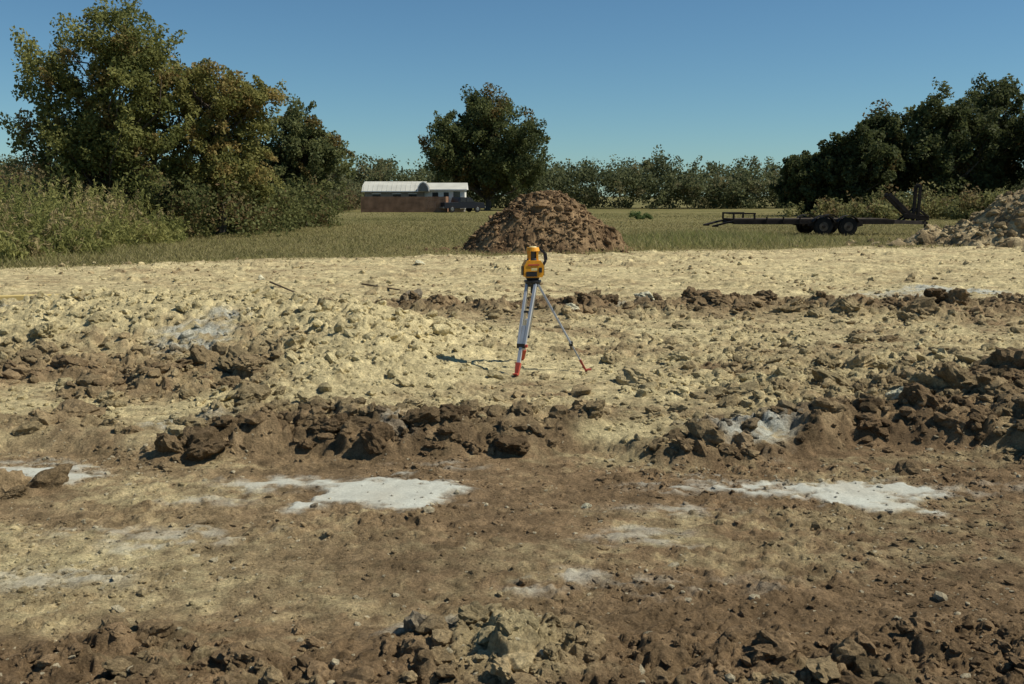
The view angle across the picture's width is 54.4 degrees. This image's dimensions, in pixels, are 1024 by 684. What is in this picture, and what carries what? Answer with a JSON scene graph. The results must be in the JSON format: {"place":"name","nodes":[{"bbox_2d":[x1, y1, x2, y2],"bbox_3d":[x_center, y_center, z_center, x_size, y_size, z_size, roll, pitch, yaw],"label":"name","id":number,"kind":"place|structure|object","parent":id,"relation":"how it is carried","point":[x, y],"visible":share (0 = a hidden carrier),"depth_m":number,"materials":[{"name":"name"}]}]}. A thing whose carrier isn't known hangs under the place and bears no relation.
{"place":"outdoors","nodes":[
{"label":"outdoors","id":0,"kind":"place"},
{"bbox_2d":[0,212,1013,271],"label":"meadow grass","id":1,"kind":"structure","parent":0,"point":[714,239],"depth_m":37.78,"materials":[{"name":"green plant"}]},
{"bbox_2d":[0,197,1023,683],"bbox_3d":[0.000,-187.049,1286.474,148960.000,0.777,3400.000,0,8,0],"label":"ground","id":2,"kind":"structure","parent":0,"point":[342,487],"depth_m":6.53,"materials":[{"name":"soil"}]},
{"bbox_2d":[0,294,57,300],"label":"wooden board","id":3,"kind":"object","parent":2,"relation":"on","point":[19,297],"visible":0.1,"depth_m":16.25,"materials":[{"name":"yellow wood"}]},
{"bbox_2d":[0,147,164,202],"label":"thicket shrubs","id":4,"kind":"object","parent":2,"relation":"on","point":[19,174],"visible":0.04,"depth_m":51.94,"materials":[{"name":"green plant"}]},
{"bbox_2d":[0,0,198,215],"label":"elm tree","id":5,"kind":"object","parent":2,"relation":"on","point":[118,137],"visible":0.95,"depth_m":42.88,"materials":[{"name":"green plant"}]},
{"bbox_2d":[0,167,237,263],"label":"tall weeds","id":6,"kind":"object","parent":2,"relation":"on","point":[35,225],"visible":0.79,"depth_m":33.98,"materials":[{"name":"green plant"}]},
{"bbox_2d":[0,163,353,238],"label":"undergrowth shrubs","id":7,"kind":"object","parent":2,"relation":"on","point":[280,209],"visible":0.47,"depth_m":45.69,"materials":[{"name":"green plant"}]},
{"bbox_2d":[2,172,364,210],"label":"field edge shrubs","id":8,"kind":"object","parent":2,"relation":"on","point":[356,193],"visible":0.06,"depth_m":123.91,"materials":[{"name":"green plant"}]},
{"bbox_2d":[154,52,288,233],"bbox_3d":[-13.739,-9.061,46.147,6.870,8.568,4.998,0,8,0],"label":"elm tree","id":9,"kind":"object","parent":2,"relation":"on","point":[232,104],"visible":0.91,"depth_m":45.28,"materials":[{"name":"green plant"}]},
{"bbox_2d":[269,281,294,291],"bbox_3d":[-4.352,-1.010,18.378,0.272,0.135,1.223,-6,10,-34],"label":"fallen stick","id":10,"kind":"object","parent":2,"relation":"on","point":[276,284],"visible":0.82,"depth_m":18.46,"materials":[{"name":"brown wood"}]},
{"bbox_2d":[245,93,358,224],"bbox_3d":[-12.589,-10.648,58.998,7.106,7.991,5.413,0,8,0],"label":"oak tree","id":11,"kind":"object","parent":2,"relation":"on","point":[304,147],"visible":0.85,"depth_m":58.05,"materials":[{"name":"green plant"}]},
{"bbox_2d":[361,283,399,290],"bbox_3d":[-2.434,-1.064,19.036,1.002,0.085,0.247,6,10,36],"label":"fallen stick","id":12,"kind":"object","parent":2,"relation":"on","point":[376,286],"visible":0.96,"depth_m":19.02,"materials":[{"name":"brown wood"}]},
{"bbox_2d":[361,196,448,211],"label":"wooden fence","id":13,"kind":"object","parent":2,"relation":"on","point":[421,204],"visible":0.86,"depth_m":108.96,"materials":[{"name":"brown wood"}]},
{"bbox_2d":[365,190,465,211],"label":"walls","id":14,"kind":"structure","parent":2,"relation":"on","point":[419,194],"depth_m":113.14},
{"bbox_2d":[361,181,467,191],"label":"roof","id":15,"kind":"structure","parent":14,"relation":"on","point":[395,186],"depth_m":113.27,"materials":[{"name":"metal"}]},
{"bbox_2d":[372,191,460,208],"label":"windows","id":16,"kind":"structure","parent":14,"relation":"attached to","point":[447,194],"depth_m":113.50,"materials":[{"name":"black glass"}]},
{"bbox_2d":[439,197,485,211],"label":"car","id":17,"kind":"object","parent":2,"relation":"on","point":[468,203],"visible":0.92,"depth_m":109.77,"materials":[{"name":"blue paint"}]},
{"bbox_2d":[0,464,948,683],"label":"dirt clods","id":18,"kind":"object","parent":2,"relation":"on","point":[13,483],"visible":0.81,"depth_m":3.91,"materials":[{"name":"soil"}]},
{"bbox_2d":[417,82,550,209],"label":"live oak tree","id":19,"kind":"object","parent":2,"relation":"on","point":[496,163],"visible":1,"depth_m":123.18,"materials":[{"name":"green plant"}]},
{"bbox_2d":[0,285,1023,471],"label":"dirt lumps","id":20,"kind":"object","parent":2,"relation":"on","point":[695,428],"visible":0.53,"depth_m":9.66,"materials":[{"name":"soil"}]},
{"bbox_2d":[0,605,1023,683],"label":"soil lumps","id":21,"kind":"object","parent":2,"relation":"on","point":[824,666],"visible":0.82,"depth_m":3.88,"materials":[{"name":"brown soil"}]},
{"bbox_2d":[0,286,1023,475],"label":"dirt clods","id":22,"kind":"object","parent":2,"relation":"on","point":[205,443],"visible":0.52,"depth_m":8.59,"materials":[{"name":"soil"}]},
{"bbox_2d":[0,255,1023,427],"bbox_3d":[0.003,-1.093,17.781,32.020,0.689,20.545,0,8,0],"label":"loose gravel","id":23,"kind":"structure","parent":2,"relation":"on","point":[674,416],"depth_m":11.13,"materials":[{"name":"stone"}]},
{"bbox_2d":[3,251,1020,299],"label":"dirt lumps","id":24,"kind":"object","parent":2,"relation":"on","point":[911,276],"visible":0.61,"depth_m":21.13,"materials":[{"name":"soil"}]},
{"bbox_2d":[0,387,1023,683],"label":"soil crumbs","id":25,"kind":"object","parent":2,"relation":"on","point":[746,661],"visible":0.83,"depth_m":5.16,"materials":[{"name":"brown soil"}]},
{"bbox_2d":[0,144,1023,208],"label":"distant tree line","id":26,"kind":"object","parent":2,"relation":"on","point":[732,188],"visible":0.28,"depth_m":145.08,"materials":[{"name":"green plant"}]},
{"bbox_2d":[512,246,590,376],"bbox_3d":[0.410,-0.322,10.175,0.812,1.308,1.056,0,8,0],"label":"surveying tripod","id":27,"kind":"object","parent":2,"relation":"on","point":[532,269],"visible":0.98,"depth_m":10.03,"materials":[{"name":"metal"}]},
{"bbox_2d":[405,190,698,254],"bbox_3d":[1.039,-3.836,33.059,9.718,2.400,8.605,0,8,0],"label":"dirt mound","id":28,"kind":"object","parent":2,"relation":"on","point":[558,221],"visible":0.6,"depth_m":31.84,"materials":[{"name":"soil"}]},
{"bbox_2d":[258,260,914,508],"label":"pale stones","id":29,"kind":"object","parent":2,"relation":"on","point":[902,391],"visible":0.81,"depth_m":8.17,"materials":[{"name":"stone"}]},
{"bbox_2d":[629,210,652,218],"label":"shrub","id":30,"kind":"object","parent":2,"relation":"on","point":[637,215],"visible":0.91,"depth_m":75.27,"materials":[{"name":"green plant"}]},
{"bbox_2d":[768,150,834,215],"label":"oak tree","id":31,"kind":"object","parent":2,"relation":"on","point":[804,181],"visible":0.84,"depth_m":85.63,"materials":[{"name":"green plant"}]},
{"bbox_2d":[703,184,929,235],"bbox_3d":[14.132,-6.112,45.901,10.243,2.340,2.820,0,8,-2],"label":"utility trailer","id":32,"kind":"object","parent":2,"relation":"on","point":[822,224],"visible":0.98,"depth_m":45.02,"materials":[{"name":"metal"}]},
{"bbox_2d":[816,122,905,210],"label":"oak tree","id":33,"kind":"object","parent":2,"relation":"on","point":[864,165],"visible":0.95,"depth_m":83.62,"materials":[{"name":"green plant"}]},
{"bbox_2d":[841,99,925,202],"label":"oak tree","id":34,"kind":"object","parent":2,"relation":"on","point":[893,124],"visible":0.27,"depth_m":88.51,"materials":[{"name":"green plant"}]},
{"bbox_2d":[777,177,1021,219],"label":"hedge shrubs","id":35,"kind":"object","parent":2,"relation":"on","point":[963,207],"visible":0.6,"depth_m":75.97,"materials":[{"name":"green plant"}]},
{"bbox_2d":[781,188,1023,251],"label":"rubble pile","id":36,"kind":"object","parent":2,"relation":"on","point":[998,221],"visible":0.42,"depth_m":35.53,"materials":[{"name":"stone"}]},
{"bbox_2d":[902,77,1011,205],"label":"oak tree","id":37,"kind":"object","parent":2,"relation":"on","point":[945,138],"visible":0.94,"depth_m":85.08,"materials":[{"name":"green plant"}]},
{"bbox_2d":[959,71,1023,200],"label":"oak tree","id":38,"kind":"object","parent":2,"relation":"on","point":[1001,93],"visible":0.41,"depth_m":88.42,"materials":[{"name":"green plant"}]},
{"bbox_2d":[1009,113,1023,180],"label":"oak tree","id":39,"kind":"object","parent":2,"relation":"on","point":[1019,147],"visible":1,"depth_m":85.93,"materials":[{"name":"green plant"}]},
{"bbox_2d":[0,0,1023,196],"label":"sky","id":40,"kind":"structure","parent":0,"point":[724,81],"materials":[{"name":"blue"}]}
]}

